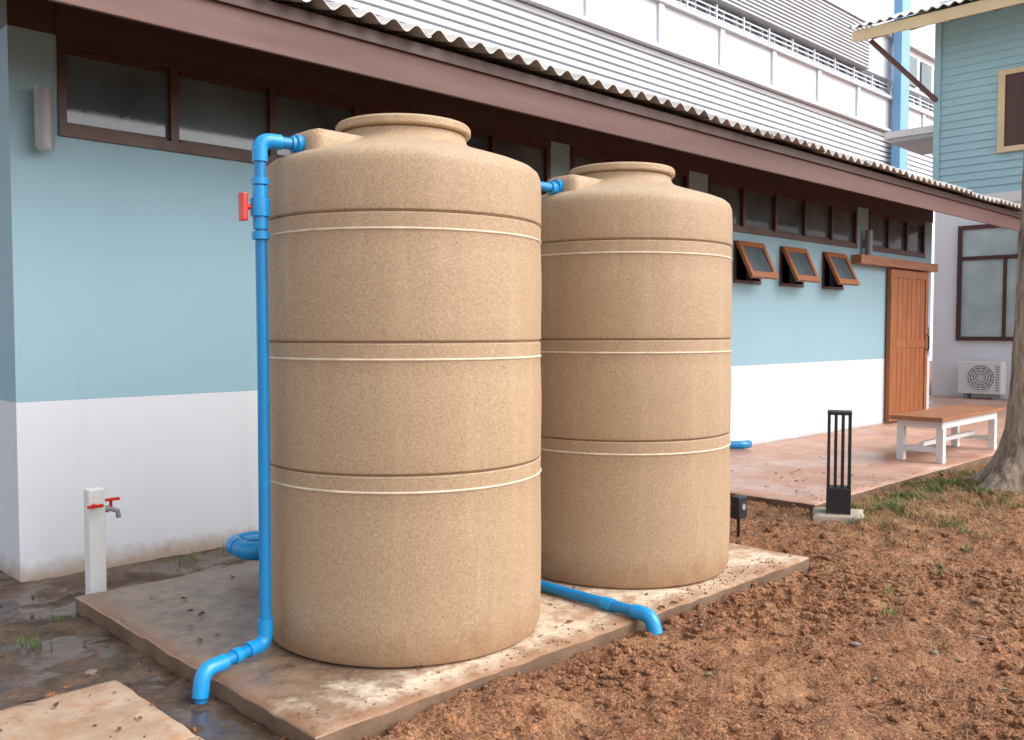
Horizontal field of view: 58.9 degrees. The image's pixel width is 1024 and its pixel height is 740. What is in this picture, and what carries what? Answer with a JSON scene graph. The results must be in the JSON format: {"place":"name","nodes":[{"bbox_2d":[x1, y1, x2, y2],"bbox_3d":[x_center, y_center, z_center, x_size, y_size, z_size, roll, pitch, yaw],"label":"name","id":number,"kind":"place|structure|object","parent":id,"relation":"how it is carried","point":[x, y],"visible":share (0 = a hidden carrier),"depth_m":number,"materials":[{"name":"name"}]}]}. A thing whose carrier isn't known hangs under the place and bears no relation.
{"place":"outdoors","nodes":[
{"label":"outdoors","id":0,"kind":"place"},
{"bbox_2d":[0,680,203,739],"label":"concrete path","id":1,"kind":"structure","parent":0,"point":[103,706],"depth_m":3.19,"materials":[{"name":"beige concrete"}]},
{"bbox_2d":[0,470,916,739],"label":"soil crumbs","id":2,"kind":"object","parent":1,"relation":"on","point":[94,725],"visible":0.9,"depth_m":4.00,"materials":[{"name":"brown soil"}]},
{"bbox_2d":[6,356,929,581],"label":"white wall","id":3,"kind":"structure","parent":0,"point":[177,474],"depth_m":5.62,"materials":[{"name":"white paint"}]},
{"bbox_2d":[0,361,1023,739],"bbox_3d":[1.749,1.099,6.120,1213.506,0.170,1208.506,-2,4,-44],"label":"ground","id":4,"kind":"structure","parent":0,"point":[62,659],"depth_m":3.81,"materials":[{"name":"soil"}]},
{"bbox_2d":[0,165,5,400],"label":"blue side wall","id":5,"kind":"structure","parent":4,"relation":"on","point":[2,369],"depth_m":5.15,"materials":[{"name":"paint"}]},
{"bbox_2d":[736,248,829,285],"bbox_3d":[1.225,-0.645,10.182,12.550,3.200,0.050,-2,4,-44],"label":"interior","id":6,"kind":"object","parent":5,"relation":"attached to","point":[740,270],"depth_m":12.62,"materials":[{"name":"black"}]},
{"bbox_3d":[-0.835,-2.803,12.363,15.400,0.983,3.440,-2,4,-44],"label":"roof sheets back","id":7,"kind":"object","parent":5,"relation":"on","visible":0},
{"bbox_2d":[270,0,431,37],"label":"roof sheet","id":8,"kind":"object","parent":7,"relation":"attached to","point":[369,19],"visible":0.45,"depth_m":5.28,"materials":[{"name":"grey metal"}]},
{"bbox_2d":[397,28,546,69],"bbox_3d":[-1.345,-2.574,7.024,1.060,0.985,3.446,-2,4,-44],"label":"roof sheet","id":9,"kind":"object","parent":7,"relation":"attached to","point":[461,45],"visible":0.38,"depth_m":5.95,"materials":[{"name":"grey metal"}]},
{"bbox_2d":[503,64,636,97],"bbox_3d":[-0.625,-2.601,7.747,1.060,0.979,3.423,-2,4,-44],"label":"roof sheet","id":10,"kind":"object","parent":7,"relation":"attached to","point":[568,77],"visible":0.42,"depth_m":6.64,"materials":[{"name":"grey metal"}]},
{"bbox_2d":[602,89,711,117],"bbox_3d":[0.103,-2.643,8.460,1.060,0.980,3.425,-2,4,-44],"label":"roof sheet","id":11,"kind":"object","parent":7,"relation":"attached to","point":[655,102],"visible":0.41,"depth_m":7.40,"materials":[{"name":"grey metal"}]},
{"bbox_2d":[669,113,773,137],"bbox_3d":[0.831,-2.657,9.175,1.060,0.980,3.428,-2,4,-44],"label":"roof sheet","id":12,"kind":"object","parent":7,"relation":"attached to","point":[730,125],"visible":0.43,"depth_m":8.02,"materials":[{"name":"grey metal"}]},
{"bbox_2d":[746,129,826,151],"bbox_3d":[1.562,-2.704,9.884,1.060,0.984,3.439,-2,4,-44],"label":"roof sheet","id":13,"kind":"object","parent":7,"relation":"attached to","point":[782,139],"visible":0.31,"depth_m":8.83,"materials":[{"name":"grey metal"}]},
{"bbox_2d":[785,146,869,165],"bbox_3d":[2.285,-2.721,10.605,1.060,0.980,3.424,-2,4,-44],"label":"roof sheet","id":14,"kind":"object","parent":7,"relation":"attached to","point":[837,156],"visible":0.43,"depth_m":9.45,"materials":[{"name":"grey metal"}]},
{"bbox_2d":[842,159,909,175],"bbox_3d":[3.018,-2.764,11.312,1.060,0.984,3.443,-2,4,-44],"label":"roof sheet","id":15,"kind":"object","parent":7,"relation":"attached to","point":[878,166],"visible":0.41,"depth_m":10.23,"materials":[{"name":"grey metal"}]},
{"bbox_2d":[870,170,942,186],"bbox_3d":[3.747,-2.783,12.026,1.060,0.985,3.445,-2,4,-44],"label":"roof sheet","id":16,"kind":"object","parent":7,"relation":"attached to","point":[914,178],"visible":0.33,"depth_m":10.86,"materials":[{"name":"grey metal"}]},
{"bbox_2d":[916,182,973,194],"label":"roof sheet","id":17,"kind":"object","parent":7,"relation":"attached to","point":[951,187],"visible":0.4,"depth_m":11.67,"materials":[{"name":"grey metal"}]},
{"bbox_2d":[941,190,998,203],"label":"roof sheet","id":18,"kind":"object","parent":7,"relation":"attached to","point":[977,197],"visible":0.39,"depth_m":12.29,"materials":[{"name":"white metal"}]},
{"bbox_2d":[976,197,1020,208],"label":"roof sheet","id":19,"kind":"object","parent":7,"relation":"attached to","point":[1001,202],"visible":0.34,"depth_m":13.06,"materials":[{"name":"white metal"}]},
{"bbox_2d":[990,204,1020,212],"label":"roof sheet","id":20,"kind":"object","parent":7,"relation":"attached to","point":[1013,209],"visible":0.02,"depth_m":13.61,"materials":[{"name":"grey metal"}]},
{"bbox_2d":[0,400,10,575],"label":"white side wall","id":21,"kind":"structure","parent":4,"relation":"on","point":[4,537],"depth_m":5.22,"materials":[{"name":"paint"}]},
{"bbox_2d":[83,487,120,594],"bbox_3d":[-2.123,0.928,4.706,0.188,0.635,0.120,-2,4,-44],"label":"garden tap","id":22,"kind":"object","parent":4,"relation":"on","point":[95,507],"visible":0.87,"depth_m":4.67,"materials":[{"name":"white paint"}]},
{"bbox_2d":[75,543,808,739],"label":"concrete slab","id":23,"kind":"structure","parent":4,"relation":"on","point":[159,630],"depth_m":3.85,"materials":[{"name":"beige concrete"}]},
{"bbox_2d":[225,530,258,560],"bbox_3d":[-1.212,0.996,5.125,0.809,0.203,0.317,-2,4,-44],"label":"coiled hose","id":24,"kind":"object","parent":23,"relation":"on","point":[244,545],"visible":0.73,"depth_m":4.82,"materials":[{"name":"blue plastic"}]},
{"bbox_2d":[266,113,541,667],"bbox_3d":[-0.481,0.029,4.075,1.231,2.226,1.230,-2,4,-44],"label":"water tank","id":25,"kind":"object","parent":23,"relation":"on","point":[404,284],"visible":0.91,"depth_m":3.53,"materials":[{"name":"plastic"}]},
{"bbox_2d":[192,133,297,704],"bbox_3d":[-1.038,0.181,3.544,0.126,2.236,0.536,2,3,39],"label":"water inlet pipe","id":26,"kind":"object","parent":25,"relation":"attached to","point":[258,206],"visible":1,"depth_m":3.59,"materials":[{"name":"blue plastic"}]},
{"bbox_2d":[541,580,662,634],"bbox_3d":[-0.071,1.137,4.805,0.068,0.183,2.125,-2,4,-44],"label":"drain pipe","id":27,"kind":"object","parent":23,"relation":"on","point":[648,617],"visible":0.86,"depth_m":4.23,"materials":[{"name":"blue plastic"}]},
{"bbox_2d":[539,162,732,588],"bbox_3d":[0.617,-0.018,5.154,1.231,2.226,1.230,-2,4,-44],"label":"water tank","id":28,"kind":"object","parent":23,"relation":"on","point":[636,300],"visible":0.82,"depth_m":4.60,"materials":[{"name":"plastic"}]},
{"bbox_2d":[540,181,559,193],"bbox_3d":[0.064,-0.940,4.570,0.590,0.062,0.062,-2,4,-44],"label":"tank link pipe","id":29,"kind":"object","parent":28,"relation":"attached to","point":[550,187],"visible":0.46,"depth_m":4.68,"materials":[{"name":"blue plastic"}]},
{"bbox_2d":[0,25,931,402],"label":"blue wall","id":30,"kind":"structure","parent":4,"relation":"on","point":[128,271],"depth_m":5.50,"materials":[{"name":"blue paint"}]},
{"bbox_2d":[33,86,54,150],"bbox_3d":[-2.589,-1.383,5.003,0.099,0.334,0.134,-2,4,-44],"label":"wall lamp","id":31,"kind":"object","parent":30,"relation":"attached to","point":[43,116],"visible":1,"depth_m":4.95,"materials":[{"name":"white plastic"}]},
{"bbox_2d":[0,0,932,222],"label":"top band","id":32,"kind":"object","parent":30,"relation":"on","point":[49,17],"visible":0.68,"depth_m":6.55,"materials":[{"name":"brown wood"}]},
{"bbox_2d":[56,35,925,257],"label":"window frames","id":33,"kind":"structure","parent":30,"relation":"attached to","point":[175,69],"depth_m":6.06,"materials":[{"name":"brown wood"}]},
{"bbox_2d":[66,54,920,251],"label":"window panes","id":34,"kind":"object","parent":33,"relation":"in","point":[101,94],"visible":0.5,"depth_m":5.88,"materials":[{"name":"grey glass"}]},
{"bbox_2d":[733,240,843,289],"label":"awning frames","id":35,"kind":"structure","parent":30,"relation":"attached to","point":[796,284],"depth_m":10.78,"materials":[{"name":"brown wood"}]},
{"bbox_2d":[735,240,778,279],"bbox_3d":[2.755,-1.233,10.183,0.560,0.450,0.040,-2,-22,-44],"label":"awning sash","id":36,"kind":"object","parent":35,"relation":"attached to","point":[757,261],"visible":1,"depth_m":10.16,"materials":[{"name":"brown wood"}]},
{"bbox_2d":[781,246,820,282],"bbox_3d":[3.475,-1.264,10.891,0.560,0.450,0.040,-2,-22,-44],"label":"awning sash","id":37,"kind":"object","parent":35,"relation":"attached to","point":[801,265],"visible":1,"depth_m":10.86,"materials":[{"name":"brown wood"}]},
{"bbox_2d":[824,252,859,285],"bbox_3d":[4.239,-1.297,11.640,0.560,0.450,0.040,-2,-22,-44],"label":"awning sash","id":38,"kind":"object","parent":35,"relation":"attached to","point":[842,270],"visible":1,"depth_m":11.61,"materials":[{"name":"brown wood"}]},
{"bbox_2d":[862,230,872,254],"bbox_3d":[4.813,-1.720,12.272,0.099,0.334,0.134,-2,4,-44],"label":"wall lamp","id":39,"kind":"object","parent":30,"relation":"attached to","point":[867,243],"visible":0.88,"depth_m":12.22,"materials":[{"name":"grey metal"}]},
{"bbox_2d":[852,254,937,272],"bbox_3d":[5.524,-1.518,12.977,2.650,0.120,0.138,-2,4,-44],"label":"rail","id":40,"kind":"object","parent":30,"relation":"attached to","point":[870,260],"depth_m":12.73,"materials":[{"name":"brown wood"}]},
{"bbox_2d":[885,269,929,421],"bbox_3d":[5.849,-0.367,13.339,1.350,2.170,0.112,-2,4,-44],"label":"sliding door","id":41,"kind":"structure","parent":40,"relation":"hanging from","point":[907,341],"depth_m":13.29,"materials":[{"name":"brown wood"}]},
{"bbox_3d":[2.318,-2.110,9.184,15.200,0.295,1.014,-2,4,-44],"label":"soffit","id":42,"kind":"object","parent":30,"relation":"attached to","visible":0},
{"bbox_2d":[48,0,1019,231],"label":"fascia","id":43,"kind":"structure","parent":42,"relation":"attached to","point":[221,22],"depth_m":5.88,"materials":[{"name":"brown wood"}]},
{"bbox_2d":[212,0,1020,217],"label":"fascia cap","id":44,"kind":"object","parent":43,"relation":"attached to","point":[305,18],"visible":1,"depth_m":6.32,"materials":[{"name":"brown wood"}]},
{"bbox_2d":[0,456,1007,739],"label":"fallen leaves","id":45,"kind":"object","parent":4,"relation":"on","point":[522,690],"visible":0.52,"depth_m":3.98,"materials":[{"name":"brown plant"}]},
{"bbox_2d":[8,492,1008,737],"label":"scattered stones","id":46,"kind":"object","parent":4,"relation":"on","point":[88,672],"visible":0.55,"depth_m":3.85,"materials":[{"name":"stone"}]},
{"bbox_2d":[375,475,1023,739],"bbox_3d":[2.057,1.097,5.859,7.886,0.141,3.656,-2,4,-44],"label":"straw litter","id":47,"kind":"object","parent":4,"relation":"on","point":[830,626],"visible":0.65,"depth_m":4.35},
{"bbox_2d":[730,495,746,536],"bbox_3d":[1.539,1.018,6.144,0.100,0.330,0.077,-2,4,-44],"label":"garden spotlight","id":48,"kind":"object","parent":4,"relation":"on","point":[738,507],"visible":0.92,"depth_m":6.12,"materials":[{"name":"black metal"}]},
{"bbox_2d":[701,0,852,67],"bbox_3d":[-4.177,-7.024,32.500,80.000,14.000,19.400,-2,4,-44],"label":"railing","id":49,"kind":"object","parent":4,"relation":"on","point":[766,28],"depth_m":31.86,"materials":[{"name":"white metal"}]},
{"bbox_2d":[515,0,933,132],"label":"spandrel cap","id":50,"kind":"object","parent":49,"relation":"attached to","point":[594,24],"visible":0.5,"depth_m":28.56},
{"bbox_2d":[584,0,925,129],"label":"panel strips","id":51,"kind":"object","parent":50,"relation":"on","point":[588,8],"visible":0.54,"depth_m":28.46,"materials":[{"name":"white paint"}]},
{"bbox_2d":[676,0,931,111],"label":"window mullions","id":52,"kind":"object","parent":50,"relation":"on","point":[761,36],"depth_m":32.51,"materials":[{"name":"white metal"}]},
{"bbox_2d":[855,36,934,103],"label":"wall","id":53,"kind":"structure","parent":52,"relation":"on","point":[881,68],"depth_m":37.30,"materials":[{"name":"white paint"}]},
{"bbox_2d":[708,0,862,70],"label":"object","id":54,"kind":"object","parent":53,"relation":"attached to","point":[782,33],"visible":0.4,"depth_m":31.47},
{"bbox_2d":[711,0,870,69],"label":"louvre","id":55,"kind":"object","parent":53,"relation":"attached to","point":[821,25],"visible":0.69,"depth_m":32.54,"materials":[{"name":"white metal"}]},
{"bbox_2d":[822,0,934,61],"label":"top band","id":56,"kind":"object","parent":53,"relation":"on","point":[864,13],"depth_m":35.61,"materials":[{"name":"white paint"}]},
{"bbox_2d":[909,56,931,91],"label":"windows","id":57,"kind":"structure","parent":53,"relation":"attached to","point":[925,75],"depth_m":39.57,"materials":[{"name":"white glass"}]},
{"bbox_2d":[685,0,933,113],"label":"rail posts","id":58,"kind":"object","parent":50,"relation":"on","point":[768,39],"visible":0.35,"depth_m":32.87,"materials":[{"name":"white metal"}]},
{"bbox_2d":[671,0,933,112],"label":"window rails","id":59,"kind":"object","parent":58,"relation":"attached to","point":[706,9],"depth_m":31.64,"materials":[{"name":"white metal"}]},
{"bbox_2d":[812,410,863,522],"bbox_3d":[2.404,0.755,6.667,0.360,0.910,0.361,1,3,19],"label":"bollard light","id":60,"kind":"object","parent":4,"relation":"on","point":[838,501],"visible":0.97,"depth_m":6.59,"materials":[{"name":"metal"}]},
{"bbox_2d":[730,402,1007,510],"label":"terrace floor","id":61,"kind":"structure","parent":4,"relation":"on","point":[873,449],"depth_m":9.07,"materials":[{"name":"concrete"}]},
{"bbox_2d":[890,405,1003,463],"bbox_3d":[4.675,0.667,9.690,1.820,0.462,0.519,-2,4,-44],"label":"garden bench","id":62,"kind":"object","parent":61,"relation":"on","point":[941,419],"visible":1,"depth_m":9.28,"materials":[{"name":"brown wood"}]},
{"bbox_2d":[891,0,910,171],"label":"blue column","id":63,"kind":"structure","parent":4,"relation":"on","point":[900,100],"depth_m":36.98,"materials":[{"name":"blue paint"}]},
{"bbox_2d":[930,211,934,360],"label":"wall","id":64,"kind":"structure","parent":4,"relation":"on","point":[932,287],"depth_m":41.02,"materials":[{"name":"white paint"}]},
{"bbox_2d":[352,0,931,175],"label":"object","id":65,"kind":"object","parent":64,"relation":"on","point":[619,74],"visible":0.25,"depth_m":24.76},
{"bbox_2d":[325,0,932,178],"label":"louvre","id":66,"kind":"object","parent":65,"relation":"attached to","point":[544,31],"visible":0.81,"depth_m":25.44,"materials":[{"name":"white metal"}]},
{"bbox_2d":[963,156,1023,493],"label":"tree","id":67,"kind":"object","parent":4,"relation":"on","point":[1003,467],"visible":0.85,"depth_m":7.59,"materials":[{"name":"brown plant"}]},
{"bbox_2d":[3,467,1022,648],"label":"green grass","id":68,"kind":"structure","parent":0,"point":[927,480],"depth_m":7.08,"materials":[{"name":"green plant"}]},
{"bbox_2d":[543,0,932,128],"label":"spandrel","id":69,"kind":"object","parent":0,"point":[690,35],"visible":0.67,"depth_m":29.06,"materials":[{"name":"white paint"}]},
{"bbox_2d":[730,440,751,448],"bbox_3d":[2.480,0.825,9.993,0.371,0.089,0.134,-1,3,-16],"label":"wall pipe","id":70,"kind":"object","parent":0,"point":[745,444],"depth_m":9.95,"materials":[{"name":"blue plastic"}]},
{"bbox_2d":[675,0,930,110],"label":"window band","id":71,"kind":"object","parent":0,"point":[764,37],"depth_m":32.32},
{"bbox_2d":[773,472,1023,655],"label":"dry grass","id":72,"kind":"structure","parent":0,"point":[950,517],"depth_m":6.74,"materials":[{"name":"plant"}]},
{"bbox_2d":[856,0,942,44],"label":"sky","id":73,"kind":"structure","parent":0,"point":[885,8],"materials":[{"name":"white"}]},
{"bbox_2d":[887,133,932,154],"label":"canopy beam","id":74,"kind":"structure","parent":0,"point":[921,144],"depth_m":19.12,"materials":[{"name":"white concrete"}]},
{"bbox_2d":[929,395,1007,408],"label":"yard pavement","id":75,"kind":"structure","parent":0,"point":[938,401],"depth_m":16.87,"materials":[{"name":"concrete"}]},
{"bbox_2d":[931,201,1020,398],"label":"wall","id":76,"kind":"structure","parent":75,"relation":"on","point":[949,351],"depth_m":18.17,"materials":[{"name":"white paint"}]},
{"bbox_2d":[956,224,1019,340],"bbox_3d":[9.268,-1.699,17.595,0.070,2.260,1.180,-2,4,-44],"label":"window frame","id":77,"kind":"object","parent":76,"relation":"attached to","point":[960,259],"visible":0.68,"depth_m":17.75,"materials":[{"name":"brown wood"}]},
{"bbox_2d":[961,227,1018,336],"bbox_3d":[9.279,-1.700,17.606,0.020,2.100,1.020,-2,4,-44],"label":"window glass","id":78,"kind":"object","parent":77,"relation":"attached to","point":[981,298],"visible":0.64,"depth_m":17.62,"materials":[{"name":"grey glass"}]},
{"bbox_2d":[981,190,1021,201],"bbox_3d":[14.249,-3.347,18.192,8.030,0.200,8.190,-2,4,-44],"label":"floor band","id":79,"kind":"object","parent":76,"relation":"on","point":[1012,196],"depth_m":17.31,"materials":[{"name":"white paint"}]},
{"bbox_2d":[932,8,942,180],"bbox_3d":[8.575,-5.375,18.226,0.150,3.850,0.120,-2,4,-44],"label":"corner board","id":80,"kind":"object","parent":79,"relation":"on","point":[937,103],"visible":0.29,"depth_m":18.17,"materials":[{"name":"white"}]},
{"bbox_2d":[884,125,932,139],"bbox_3d":[8.881,-4.939,19.368,1.900,0.140,1.050,-2,4,-44],"label":"canopy","id":81,"kind":"object","parent":80,"relation":"attached to","point":[908,132],"visible":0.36,"depth_m":18.72,"materials":[{"name":"white paint"}]},
{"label":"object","id":82,"kind":"object","parent":79,"relation":"on","visible":0},
{"bbox_2d":[848,0,968,28],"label":"house roof","id":83,"kind":"structure","parent":82,"relation":"on","point":[932,6],"depth_m":17.79,"materials":[{"name":"grey metal"}]},
{"bbox_2d":[854,0,1023,41],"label":"eave fascia","id":84,"kind":"structure","parent":83,"relation":"attached to","point":[952,13],"depth_m":17.20,"materials":[{"name":"beige wood"}]},
{"bbox_2d":[939,0,1023,193],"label":"siding","id":85,"kind":"object","parent":82,"relation":"attached to","point":[980,51],"visible":0.83,"depth_m":17.67,"materials":[{"name":"blue wood"}]},
{"bbox_2d":[869,39,937,101],"bbox_3d":[7.897,-6.038,18.281,1.353,1.339,0.097,0,3,10],"label":"eave strut","id":86,"kind":"object","parent":85,"relation":"attached to","point":[903,70],"visible":0.92,"depth_m":18.25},
{"bbox_2d":[997,66,1023,152],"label":"window frame","id":87,"kind":"object","parent":85,"relation":"attached to","point":[1002,74],"visible":1,"depth_m":17.30,"materials":[{"name":"beige paint"}]},
{"bbox_2d":[1004,72,1023,146],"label":"window glass","id":88,"kind":"object","parent":87,"relation":"attached to","point":[1014,113],"visible":1,"depth_m":17.18,"materials":[{"name":"black glass"}]},
{"bbox_2d":[958,361,1006,399],"bbox_3d":[9.079,0.196,17.520,0.321,0.720,0.780,-2,4,-44],"label":"air conditioner","id":89,"kind":"object","parent":75,"relation":"on","point":[981,377],"visible":1,"depth_m":17.38,"materials":[{"name":"white paint"}]},
{"bbox_3d":[12.139,-7.458,16.435,4.809,1.728,9.860,-2,4,-44],"label":"eave","id":90,"kind":"object","parent":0,"visible":0},
{"bbox_2d":[852,9,935,41],"bbox_3d":[8.626,-7.662,19.973,4.850,1.928,0.040,-2,4,-44],"label":"rake board","id":91,"kind":"object","parent":90,"relation":"attached to","point":[925,12],"visible":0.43,"depth_m":20.22,"materials":[{"name":"beige paint"}]}
]}

